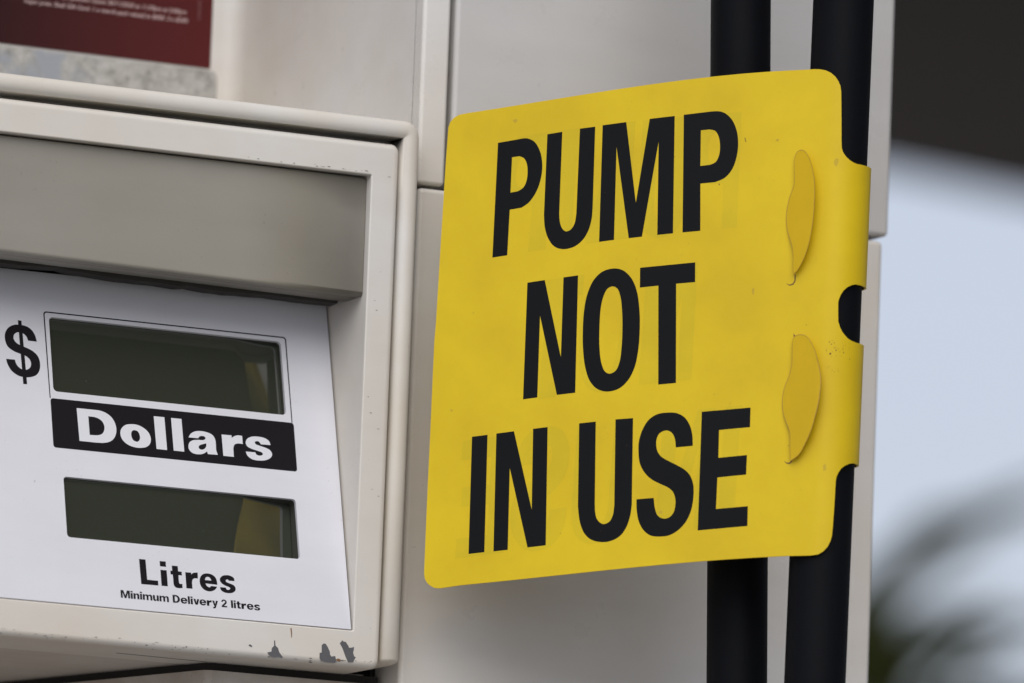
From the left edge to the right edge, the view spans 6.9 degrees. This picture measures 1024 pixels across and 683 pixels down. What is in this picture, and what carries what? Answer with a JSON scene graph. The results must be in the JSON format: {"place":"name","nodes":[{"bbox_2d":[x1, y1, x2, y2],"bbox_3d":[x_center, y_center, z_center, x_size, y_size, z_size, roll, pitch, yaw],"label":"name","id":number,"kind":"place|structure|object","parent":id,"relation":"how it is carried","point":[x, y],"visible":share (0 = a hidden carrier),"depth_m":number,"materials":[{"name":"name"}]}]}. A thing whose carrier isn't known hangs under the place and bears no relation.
{"place":"outdoors","nodes":[
{"label":"outdoors","id":0,"kind":"place"},
{"bbox_2d":[870,171,1023,682],"label":"sky","id":1,"kind":"structure","parent":0,"point":[949,435],"materials":[{"name":"white"}]},
{"label":"ground","id":2,"kind":"structure","parent":0,"visible":0},
{"bbox_2d":[0,0,894,682],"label":"fuel pump","id":3,"kind":"object","parent":2,"relation":"on","point":[220,232],"visible":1,"depth_m":3.74,"materials":[{"name":"grey metal"}]},
{"bbox_2d":[706,0,770,682],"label":"fuel hose","id":4,"kind":"object","parent":3,"relation":"attached to","point":[737,589],"visible":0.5,"depth_m":3.70,"materials":[{"name":"rubber"}]},
{"bbox_2d":[784,0,873,682],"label":"fuel hose","id":5,"kind":"object","parent":3,"relation":"attached to","point":[819,584],"visible":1,"depth_m":3.67,"materials":[{"name":"rubber"}]},
{"bbox_2d":[424,69,870,588],"bbox_3d":[0.061,-0.003,3.711,0.190,0.226,0.036,-1,-9,20],"label":"plastic sign","id":6,"kind":"object","parent":5,"relation":"attached to","point":[647,352],"visible":1,"depth_m":3.70,"materials":[{"name":"yellow plastic"}]},
{"bbox_2d":[868,487,1023,682],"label":"palm tree","id":7,"kind":"object","parent":2,"relation":"on","point":[932,638],"visible":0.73,"depth_m":17.98,"materials":[{"name":"green plant"}]},
{"bbox_2d":[889,0,1023,197],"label":"forecourt canopy","id":8,"kind":"object","parent":2,"relation":"on","point":[957,107],"visible":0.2,"depth_m":18.65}
]}

